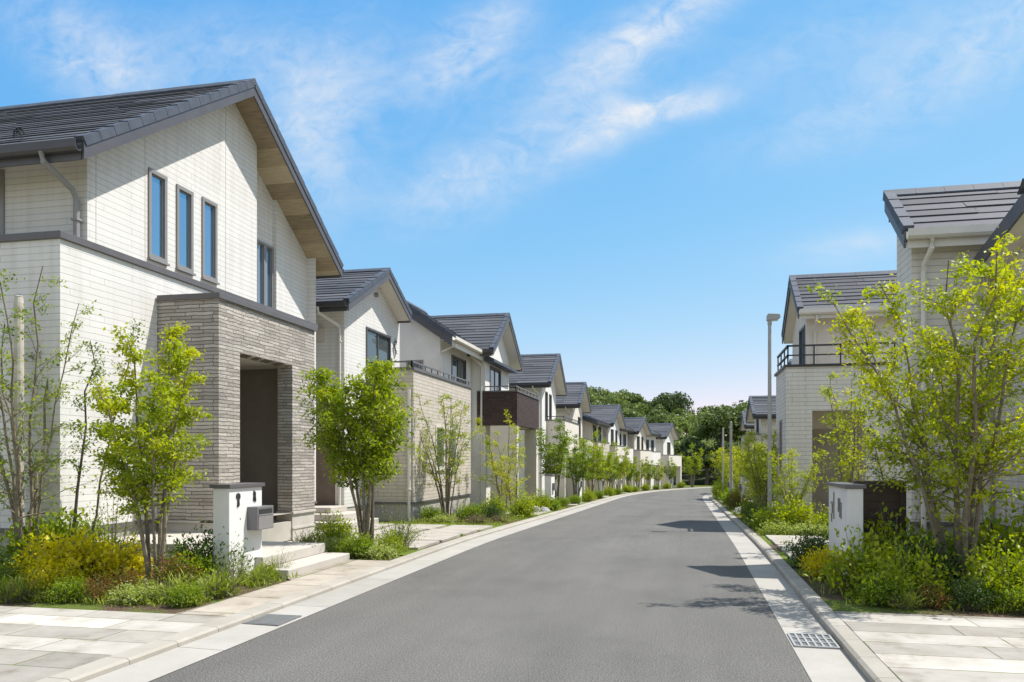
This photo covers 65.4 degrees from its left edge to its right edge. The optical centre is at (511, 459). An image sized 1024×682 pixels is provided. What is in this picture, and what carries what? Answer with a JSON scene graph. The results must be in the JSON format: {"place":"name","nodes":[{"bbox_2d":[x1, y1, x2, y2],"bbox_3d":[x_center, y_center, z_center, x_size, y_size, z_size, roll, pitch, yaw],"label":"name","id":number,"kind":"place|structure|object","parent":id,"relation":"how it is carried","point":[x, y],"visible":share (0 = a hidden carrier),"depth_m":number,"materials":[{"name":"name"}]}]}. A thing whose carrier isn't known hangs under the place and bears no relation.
{"place":"outdoors","nodes":[
{"label":"outdoors","id":0,"kind":"place"},
{"bbox_2d":[0,606,225,681],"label":"driveway","id":1,"kind":"structure","parent":0,"point":[36,644],"depth_m":7.02,"materials":[{"name":"stone"}]},
{"bbox_2d":[177,560,386,615],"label":"footpath","id":2,"kind":"structure","parent":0,"point":[294,584],"depth_m":9.45,"materials":[{"name":"beige concrete"}]},
{"bbox_2d":[0,486,710,615],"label":"yard","id":3,"kind":"structure","parent":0,"point":[159,608],"depth_m":8.57,"materials":[{"name":"green plant"}]},
{"bbox_2d":[13,293,24,570],"bbox_3d":[-6.599,-0.310,10.678,0.136,3.820,0.136,0,0,12],"label":"timber post","id":4,"kind":"object","parent":3,"relation":"on","point":[19,345],"visible":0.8,"depth_m":10.63,"materials":[{"name":"beige wood"}]},
{"bbox_2d":[0,568,48,604],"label":"shrub","id":5,"kind":"object","parent":3,"relation":"on","point":[19,592],"visible":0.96,"depth_m":8.71,"materials":[{"name":"green plant"}]},
{"bbox_2d":[0,266,103,573],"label":"garden tree","id":6,"kind":"object","parent":3,"relation":"on","point":[15,501],"visible":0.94,"depth_m":10.27,"materials":[{"name":"green plant"}]},
{"bbox_2d":[22,557,90,599],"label":"shrub","id":7,"kind":"object","parent":3,"relation":"on","point":[49,575],"visible":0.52,"depth_m":8.99,"materials":[{"name":"yellow plant"}]},
{"bbox_2d":[4,524,115,583],"bbox_3d":[-5.448,1.174,9.652,1.285,0.816,1.218,0,0,12],"label":"shrub","id":8,"kind":"object","parent":3,"relation":"on","point":[55,552],"visible":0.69,"depth_m":9.50,"materials":[{"name":"yellow plant"}]},
{"bbox_2d":[0,494,127,573],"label":"shrub","id":9,"kind":"object","parent":3,"relation":"on","point":[57,530],"visible":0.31,"depth_m":10.28,"materials":[{"name":"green plant"}]},
{"bbox_2d":[37,569,91,603],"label":"shrub","id":10,"kind":"object","parent":3,"relation":"on","point":[70,590],"visible":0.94,"depth_m":8.67,"materials":[{"name":"green plant"}]},
{"bbox_2d":[72,563,116,602],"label":"shrub","id":11,"kind":"object","parent":3,"relation":"on","point":[99,589],"visible":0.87,"depth_m":8.69,"materials":[{"name":"red plant"}]},
{"bbox_2d":[57,318,148,542],"bbox_3d":[-5.238,-0.138,10.274,1.075,3.393,0.634,0,0,-20],"label":"garden tree","id":12,"kind":"object","parent":3,"relation":"on","point":[84,445],"visible":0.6,"depth_m":10.25,"materials":[{"name":"green plant"}]},
{"bbox_2d":[64,492,155,569],"bbox_3d":[-5.250,0.919,10.310,1.165,1.284,1.558,0,0,-21],"label":"shrub","id":13,"kind":"object","parent":3,"relation":"on","point":[111,532],"visible":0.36,"depth_m":10.30,"materials":[{"name":"green plant"}]},
{"bbox_2d":[77,534,153,586],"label":"shrub","id":14,"kind":"object","parent":3,"relation":"on","point":[136,559],"visible":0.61,"depth_m":9.68,"materials":[{"name":"yellow plant"}]},
{"bbox_2d":[106,557,145,593],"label":"shrub","id":15,"kind":"object","parent":3,"relation":"on","point":[134,577],"visible":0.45,"depth_m":9.02,"materials":[{"name":"green plant"}]},
{"bbox_2d":[102,575,164,607],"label":"shrub","id":16,"kind":"object","parent":3,"relation":"on","point":[128,591],"visible":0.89,"depth_m":8.58,"materials":[{"name":"green plant"}]},
{"bbox_2d":[77,320,215,585],"bbox_3d":[-4.323,-0.060,9.700,1.386,3.237,1.944,0,0,12],"label":"garden tree","id":17,"kind":"object","parent":3,"relation":"on","point":[166,451],"visible":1,"depth_m":9.46,"materials":[{"name":"green plant"}]},
{"bbox_2d":[139,539,203,589],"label":"shrub","id":18,"kind":"object","parent":3,"relation":"on","point":[168,568],"visible":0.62,"depth_m":9.38,"materials":[{"name":"green plant"}]},
{"bbox_2d":[0,78,343,571],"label":"house","id":19,"kind":"structure","parent":3,"relation":"on","point":[194,207],"depth_m":12.77,"materials":[{"name":"white tile"}]},
{"bbox_2d":[0,170,4,233],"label":"window","id":20,"kind":"structure","parent":19,"relation":"in","point":[2,172],"depth_m":11.65,"materials":[{"name":"grey glass"}]},
{"bbox_2d":[147,167,169,265],"bbox_3d":[-5.718,-3.904,12.866,0.115,1.457,0.490,0,0,12],"label":"window","id":21,"kind":"structure","parent":19,"relation":"in","point":[157,182],"depth_m":12.91,"materials":[{"name":"blue glass"}]},
{"bbox_2d":[175,184,195,275],"bbox_3d":[-5.566,-3.894,13.559,0.115,1.437,0.490,0,0,12],"label":"window","id":22,"kind":"structure","parent":19,"relation":"in","point":[184,197],"depth_m":13.61,"materials":[{"name":"blue glass"}]},
{"bbox_2d":[201,196,219,284],"bbox_3d":[-5.412,-3.904,14.263,0.115,1.457,0.490,0,0,12],"label":"window","id":23,"kind":"structure","parent":19,"relation":"in","point":[209,208],"depth_m":14.32,"materials":[{"name":"blue glass"}]},
{"bbox_2d":[257,239,265,304],"bbox_3d":[-5.209,-3.810,16.486,0.082,1.404,0.326,0,0,12],"label":"window","id":24,"kind":"structure","parent":19,"relation":"in","point":[261,246],"depth_m":16.57,"materials":[{"name":"clear glass"}]},
{"bbox_2d":[266,244,273,307],"bbox_3d":[-5.139,-3.810,16.803,0.082,1.404,0.336,0,0,12],"label":"window","id":25,"kind":"structure","parent":19,"relation":"in","point":[269,249],"depth_m":16.89,"materials":[{"name":"clear glass"}]},
{"bbox_2d":[145,566,217,605],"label":"shrub","id":26,"kind":"object","parent":3,"relation":"on","point":[170,582],"visible":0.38,"depth_m":8.71,"materials":[{"name":"green plant"}]},
{"bbox_2d":[150,539,220,583],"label":"shrub","id":27,"kind":"object","parent":3,"relation":"on","point":[199,562],"visible":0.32,"depth_m":9.75,"materials":[{"name":"green plant"}]},
{"bbox_2d":[161,575,210,607],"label":"shrub","id":28,"kind":"object","parent":3,"relation":"on","point":[189,593],"visible":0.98,"depth_m":8.42,"materials":[{"name":"green plant"}]},
{"bbox_2d":[10,548,400,606],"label":"grass","id":29,"kind":"structure","parent":3,"relation":"on","point":[249,584],"depth_m":8.67,"materials":[{"name":"green plant"}]},
{"bbox_2d":[166,518,255,577],"bbox_3d":[-3.901,1.124,10.172,1.216,0.897,1.121,0,0,-32],"label":"shrub","id":30,"kind":"object","parent":3,"relation":"on","point":[204,545],"visible":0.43,"depth_m":10.03,"materials":[{"name":"green plant"}]},
{"bbox_2d":[184,560,252,598],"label":"shrub","id":31,"kind":"object","parent":3,"relation":"on","point":[221,587],"visible":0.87,"depth_m":8.97,"materials":[{"name":"green plant"}]},
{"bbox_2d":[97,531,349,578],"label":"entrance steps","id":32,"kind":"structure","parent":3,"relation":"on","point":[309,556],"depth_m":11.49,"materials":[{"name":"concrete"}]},
{"bbox_2d":[210,541,254,585],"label":"shrub","id":33,"kind":"object","parent":3,"relation":"on","point":[238,570],"visible":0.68,"depth_m":9.80,"materials":[{"name":"green plant"}]},
{"bbox_2d":[209,482,272,578],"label":"gate pillar","id":34,"kind":"structure","parent":3,"relation":"on","point":[233,503],"depth_m":10.23,"materials":[{"name":"white concrete"}]},
{"bbox_2d":[10,512,527,607],"bbox_3d":[-2.552,1.577,16.570,3.643,0.330,16.868,0,0,18],"label":"ground cover","id":35,"kind":"object","parent":3,"relation":"on","point":[208,592],"visible":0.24,"depth_m":13.47,"materials":[{"name":"green plant"}]},
{"bbox_2d":[314,505,378,528],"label":"entrance steps","id":36,"kind":"structure","parent":3,"relation":"on","point":[321,509],"depth_m":19.29,"materials":[{"name":"concrete"}]},
{"bbox_2d":[333,527,376,558],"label":"shrub","id":37,"kind":"object","parent":3,"relation":"on","point":[353,544],"visible":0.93,"depth_m":12.55,"materials":[{"name":"green plant"}]},
{"bbox_2d":[355,537,405,559],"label":"shrub","id":38,"kind":"object","parent":3,"relation":"on","point":[384,552],"visible":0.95,"depth_m":12.50,"materials":[{"name":"green plant"}]},
{"bbox_2d":[315,267,483,521],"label":"house","id":39,"kind":"structure","parent":3,"relation":"on","point":[362,315],"depth_m":22.04,"materials":[{"name":"white tile"}]},
{"bbox_2d":[315,430,334,504],"bbox_3d":[-4.910,0.260,20.474,0.850,2.020,0.100,0,0,12],"label":"door","id":40,"kind":"structure","parent":39,"relation":"in","point":[325,492],"depth_m":20.47,"materials":[{"name":"brown wood"}]},
{"bbox_2d":[366,326,390,383],"bbox_3d":[-3.783,-2.700,22.530,0.082,1.824,1.826,0,0,12],"label":"window","id":41,"kind":"structure","parent":39,"relation":"in","point":[378,344],"depth_m":22.46,"materials":[{"name":"clear glass"}]},
{"bbox_2d":[451,354,465,383],"bbox_3d":[-1.860,-2.910,27.663,0.082,1.244,1.776,0,0,12],"label":"window","id":42,"kind":"structure","parent":39,"relation":"in","point":[458,365],"depth_m":27.65,"materials":[{"name":"clear glass"}]},
{"bbox_2d":[380,522,502,554],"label":"lawn","id":43,"kind":"structure","parent":3,"relation":"on","point":[413,551],"depth_m":19.39,"materials":[{"name":"green plant"}]},
{"bbox_2d":[310,507,358,545],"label":"shrub","id":44,"kind":"object","parent":43,"relation":"on","point":[331,531],"visible":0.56,"depth_m":13.81,"materials":[{"name":"green plant"}]},
{"bbox_2d":[294,356,424,543],"bbox_3d":[-2.518,-0.086,13.177,2.219,3.289,2.322,0,0,-24],"label":"garden tree","id":45,"kind":"object","parent":43,"relation":"on","point":[373,455],"visible":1,"depth_m":12.87,"materials":[{"name":"green plant"}]},
{"bbox_2d":[284,523,492,549],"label":"slab paving","id":46,"kind":"structure","parent":43,"relation":"on","point":[441,534],"depth_m":17.17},
{"bbox_2d":[374,499,427,550],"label":"shrub","id":47,"kind":"object","parent":43,"relation":"on","point":[406,536],"visible":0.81,"depth_m":13.60,"materials":[{"name":"green plant"}]},
{"bbox_2d":[411,393,478,516],"bbox_3d":[-1.886,-0.120,22.110,1.862,3.606,1.850,0,0,12],"label":"garden tree","id":48,"kind":"object","parent":3,"relation":"on","point":[447,485],"visible":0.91,"depth_m":22.03,"materials":[{"name":"green plant"}]},
{"bbox_2d":[431,313,539,508],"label":"house","id":49,"kind":"structure","parent":3,"relation":"on","point":[492,336],"depth_m":29.35,"materials":[{"name":"paint"}]},
{"bbox_2d":[505,489,541,517],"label":"shrub","id":50,"kind":"object","parent":3,"relation":"on","point":[519,507],"visible":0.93,"depth_m":23.56,"materials":[{"name":"green plant"}]},
{"bbox_2d":[509,353,578,498],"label":"house","id":51,"kind":"structure","parent":3,"relation":"on","point":[542,376],"depth_m":40.31,"materials":[{"name":"paint"}]},
{"bbox_2d":[533,417,576,506],"bbox_3d":[1.622,0.116,30.991,1.751,3.511,1.886,0,0,12],"label":"garden tree","id":52,"kind":"object","parent":3,"relation":"on","point":[559,451],"visible":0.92,"depth_m":30.74,"materials":[{"name":"green plant"}]},
{"bbox_2d":[556,382,593,495],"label":"house","id":53,"kind":"structure","parent":3,"relation":"on","point":[574,404],"depth_m":48.59,"materials":[{"name":"paint"}]},
{"bbox_2d":[573,429,608,499],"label":"garden tree","id":54,"kind":"object","parent":3,"relation":"on","point":[597,456],"visible":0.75,"depth_m":41.15,"materials":[{"name":"green plant"}]},
{"bbox_2d":[582,414,610,491],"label":"house","id":55,"kind":"structure","parent":3,"relation":"on","point":[591,425],"depth_m":53.68,"materials":[{"name":"paint"}]},
{"bbox_2d":[582,404,626,490],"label":"house","id":56,"kind":"structure","parent":3,"relation":"on","point":[612,416],"depth_m":60.29,"materials":[{"name":"paint"}]},
{"bbox_2d":[624,417,651,489],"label":"house","id":57,"kind":"structure","parent":3,"relation":"on","point":[637,437],"depth_m":70.64,"materials":[{"name":"paint"}]},
{"bbox_2d":[646,430,661,488],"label":"house","id":58,"kind":"structure","parent":3,"relation":"on","point":[651,445],"depth_m":77.39,"materials":[{"name":"paint"}]},
{"bbox_2d":[648,423,681,487],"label":"house","id":59,"kind":"structure","parent":3,"relation":"on","point":[665,441],"depth_m":82.75,"materials":[{"name":"paint"}]},
{"bbox_2d":[678,442,703,486],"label":"garden tree","id":60,"kind":"object","parent":3,"relation":"on","point":[696,465],"visible":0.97,"depth_m":88.12,"materials":[{"name":"green plant"}]},
{"bbox_2d":[688,404,743,481],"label":"broadleaf tree","id":61,"kind":"object","parent":3,"relation":"on","point":[714,421],"visible":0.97,"depth_m":109.12,"materials":[{"name":"green plant"}]},
{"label":"lawn","id":62,"kind":"structure","parent":3,"relation":"on","visible":0},
{"bbox_2d":[560,434,595,496],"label":"garden tree","id":63,"kind":"object","parent":62,"relation":"on","point":[579,474],"visible":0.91,"depth_m":36.11,"materials":[{"name":"green plant"}]},
{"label":"lawn","id":64,"kind":"structure","parent":3,"relation":"on","visible":0},
{"bbox_2d":[473,409,526,511],"bbox_3d":[-0.346,0.040,26.254,1.802,3.462,2.091,0,0,12],"label":"garden tree","id":65,"kind":"object","parent":64,"relation":"on","point":[491,461],"visible":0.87,"depth_m":26.21,"materials":[{"name":"green plant"}]},
{"bbox_2d":[494,446,529,506],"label":"garden tree","id":66,"kind":"object","parent":64,"relation":"on","point":[520,449],"visible":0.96,"depth_m":24.95,"materials":[{"name":"green plant"}]},
{"bbox_2d":[149,488,811,681],"bbox_3d":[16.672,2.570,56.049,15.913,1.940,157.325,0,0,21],"label":"road","id":67,"kind":"structure","parent":0,"point":[660,586],"depth_m":7.99,"materials":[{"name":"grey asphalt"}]},
{"bbox_2d":[35,487,705,681],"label":"kerb","id":68,"kind":"structure","parent":67,"relation":"on","point":[95,669],"depth_m":7.82,"materials":[{"name":"grey concrete"}]},
{"bbox_2d":[85,487,710,681],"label":"gutter","id":69,"kind":"object","parent":67,"relation":"on","point":[158,665],"visible":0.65,"depth_m":8.22,"materials":[{"name":"concrete"}]},
{"bbox_2d":[242,614,301,628],"bbox_3d":[-2.373,1.597,7.911,0.380,0.045,0.480,0,0,12],"label":"drain grate","id":70,"kind":"object","parent":69,"relation":"on","point":[273,619],"visible":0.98,"depth_m":7.86,"materials":[{"name":"grey metal"}]},
{"bbox_2d":[703,493,868,681],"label":"gutter","id":71,"kind":"object","parent":67,"relation":"on","point":[791,611],"visible":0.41,"depth_m":8.39,"materials":[{"name":"concrete"}]},
{"bbox_2d":[787,633,840,649],"bbox_3d":[2.640,1.601,7.008,0.370,0.038,0.520,0,0,12],"label":"drain grate","id":72,"kind":"object","parent":71,"relation":"on","point":[808,640],"visible":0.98,"depth_m":6.99,"materials":[{"name":"grey metal"}]},
{"bbox_2d":[709,494,901,681],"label":"kerb","id":73,"kind":"structure","parent":67,"relation":"on","point":[870,665],"depth_m":7.68,"materials":[{"name":"grey concrete"}]},
{"bbox_2d":[0,0,1023,436],"label":"sky","id":74,"kind":"structure","parent":0,"point":[638,184],"materials":[{"name":"blue"}]},
{"bbox_2d":[674,437,734,484],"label":"hill","id":75,"kind":"structure","parent":0,"point":[699,479],"depth_m":116.69,"materials":[{"name":"green plant"}]},
{"bbox_2d":[587,385,747,470],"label":"forest","id":76,"kind":"object","parent":75,"relation":"on","point":[632,404],"visible":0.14,"depth_m":140.48,"materials":[{"name":"green plant"}]},
{"bbox_2d":[648,391,693,412],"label":"broadleaf tree","id":77,"kind":"object","parent":75,"relation":"on","point":[675,400],"visible":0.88,"depth_m":144.84,"materials":[{"name":"green plant"}]},
{"bbox_2d":[774,270,896,525],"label":"house","id":78,"kind":"structure","parent":0,"point":[802,406],"depth_m":20.06,"materials":[{"name":"paint"}]},
{"bbox_2d":[712,495,1023,663],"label":"yard","id":79,"kind":"structure","parent":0,"point":[827,598],"depth_m":8.26,"materials":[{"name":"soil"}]},
{"bbox_2d":[732,429,778,508],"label":"garden tree","id":80,"kind":"object","parent":79,"relation":"on","point":[754,473],"visible":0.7,"depth_m":21.50,"materials":[{"name":"green plant"}]},
{"bbox_2d":[735,441,775,503],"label":"garden tree","id":81,"kind":"object","parent":79,"relation":"on","point":[756,446],"visible":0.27,"depth_m":25.47,"materials":[{"name":"green plant"}]},
{"bbox_2d":[741,395,775,499],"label":"house","id":82,"kind":"structure","parent":79,"relation":"on","point":[757,412],"depth_m":42.63,"materials":[{"name":"paint"}]},
{"bbox_2d":[766,313,780,510],"bbox_3d":[6.333,-0.921,19.394,0.357,5.255,0.220,0,0,12],"label":"street lamp","id":83,"kind":"object","parent":79,"relation":"on","point":[770,317],"visible":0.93,"depth_m":19.37,"materials":[{"name":"metal"}]},
{"bbox_2d":[751,518,795,534],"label":"shrub","id":84,"kind":"object","parent":79,"relation":"on","point":[776,529],"visible":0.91,"depth_m":16.39,"materials":[{"name":"green plant"}]},
{"bbox_2d":[750,488,824,525],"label":"shrub","id":85,"kind":"object","parent":79,"relation":"on","point":[798,514],"visible":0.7,"depth_m":17.16,"materials":[{"name":"green plant"}]},
{"bbox_2d":[759,535,828,566],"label":"lawn","id":86,"kind":"structure","parent":79,"relation":"on","point":[768,541],"depth_m":12.93,"materials":[{"name":"green plant"}]},
{"bbox_2d":[766,535,828,559],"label":"slab paving","id":87,"kind":"structure","parent":86,"relation":"on","point":[775,540],"depth_m":14.84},
{"bbox_2d":[859,420,896,480],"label":"garden tree","id":88,"kind":"object","parent":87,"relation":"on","point":[875,457],"visible":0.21,"depth_m":14.12,"materials":[{"name":"green plant"}]},
{"bbox_2d":[780,518,828,567],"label":"shrub","id":89,"kind":"object","parent":86,"relation":"on","point":[809,542],"visible":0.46,"depth_m":11.29,"materials":[{"name":"green plant"}]},
{"bbox_2d":[763,447,829,515],"bbox_3d":[6.372,0.661,17.839,1.468,1.895,1.202,0,0,5],"label":"garden tree","id":90,"kind":"object","parent":79,"relation":"on","point":[791,483],"visible":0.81,"depth_m":17.77,"materials":[{"name":"green plant"}]},
{"bbox_2d":[796,545,840,578],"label":"shrub","id":91,"kind":"object","parent":79,"relation":"on","point":[813,566],"visible":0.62,"depth_m":10.24,"materials":[{"name":"yellow plant"}]},
{"bbox_2d":[813,346,878,488],"bbox_3d":[5.775,-0.206,13.636,1.114,3.488,1.328,0,0,26],"label":"garden tree","id":92,"kind":"object","parent":79,"relation":"on","point":[853,456],"visible":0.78,"depth_m":13.61,"materials":[{"name":"green plant"}]},
{"bbox_2d":[826,482,866,584],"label":"gate pillar","id":93,"kind":"structure","parent":79,"relation":"on","point":[845,504],"depth_m":9.80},
{"bbox_2d":[804,523,903,596],"bbox_3d":[4.024,1.140,9.144,1.184,0.833,1.067,0,0,-40],"label":"shrub","id":94,"kind":"object","parent":79,"relation":"on","point":[833,576],"visible":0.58,"depth_m":9.04,"materials":[{"name":"green plant"}]},
{"bbox_2d":[853,481,905,541],"bbox_3d":[4.677,0.935,10.175,0.615,1.330,0.240,0,0,12],"label":"slatted screen","id":95,"kind":"object","parent":79,"relation":"on","point":[893,499],"visible":0.23,"depth_m":10.09,"materials":[{"name":"brown wood"}]},
{"bbox_2d":[852,563,924,607],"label":"shrub","id":96,"kind":"object","parent":79,"relation":"on","point":[874,583],"visible":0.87,"depth_m":8.31,"materials":[{"name":"green plant"}]},
{"bbox_2d":[833,502,956,582],"bbox_3d":[4.633,1.031,9.627,1.512,1.065,1.364,0,0,-39],"label":"shrub","id":97,"kind":"object","parent":79,"relation":"on","point":[891,531],"visible":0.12,"depth_m":9.61,"materials":[{"name":"green plant"}]},
{"bbox_2d":[882,583,932,611],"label":"shrub","id":98,"kind":"object","parent":79,"relation":"on","point":[909,605],"visible":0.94,"depth_m":8.13,"materials":[{"name":"green plant"}]},
{"bbox_2d":[854,531,965,604],"bbox_3d":[4.257,1.161,8.604,1.118,0.787,1.008,0,0,-27],"label":"shrub","id":99,"kind":"object","parent":79,"relation":"on","point":[917,567],"visible":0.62,"depth_m":8.54,"materials":[{"name":"green plant"}]},
{"bbox_2d":[801,227,1023,590],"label":"garden tree","id":100,"kind":"object","parent":79,"relation":"on","point":[971,475],"visible":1,"depth_m":9.05,"materials":[{"name":"green plant"}]},
{"bbox_2d":[879,517,981,596],"bbox_3d":[4.701,1.099,9.154,1.216,0.897,1.121,0,0,-33],"label":"shrub","id":101,"kind":"object","parent":79,"relation":"on","point":[949,566],"visible":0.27,"depth_m":9.02,"materials":[{"name":"green plant"}]},
{"bbox_2d":[914,573,952,608],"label":"shrub","id":102,"kind":"object","parent":79,"relation":"on","point":[935,601],"visible":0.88,"depth_m":8.18,"materials":[{"name":"red plant"}]},
{"bbox_2d":[883,178,1023,546],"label":"house","id":103,"kind":"structure","parent":79,"relation":"on","point":[937,229],"depth_m":11.88,"materials":[{"name":"tile"}]},
{"bbox_2d":[943,567,1004,612],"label":"shrub","id":104,"kind":"object","parent":79,"relation":"on","point":[965,595],"visible":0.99,"depth_m":8.06,"materials":[{"name":"green plant"}]},
{"bbox_2d":[943,488,1023,577],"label":"shrub","id":105,"kind":"object","parent":79,"relation":"on","point":[996,523],"visible":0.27,"depth_m":9.26,"materials":[{"name":"green plant"}]},
{"bbox_2d":[946,529,1023,608],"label":"shrub","id":106,"kind":"object","parent":79,"relation":"on","point":[1002,577],"visible":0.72,"depth_m":8.33,"materials":[{"name":"green plant"}]},
{"bbox_2d":[992,578,1023,614],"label":"shrub","id":107,"kind":"object","parent":79,"relation":"on","point":[1016,597],"visible":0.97,"depth_m":7.92,"materials":[{"name":"green plant"}]},
{"bbox_2d":[834,611,1023,681],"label":"driveway","id":108,"kind":"structure","parent":0,"point":[922,648],"depth_m":6.55,"materials":[{"name":"stone"}]},
{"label":"verge","id":109,"kind":"structure","parent":0,"visible":0},
{"bbox_2d":[674,437,710,484],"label":"broadleaf tree","id":110,"kind":"object","parent":109,"relation":"on","point":[684,447],"visible":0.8,"depth_m":107.62,"materials":[{"name":"green plant"}]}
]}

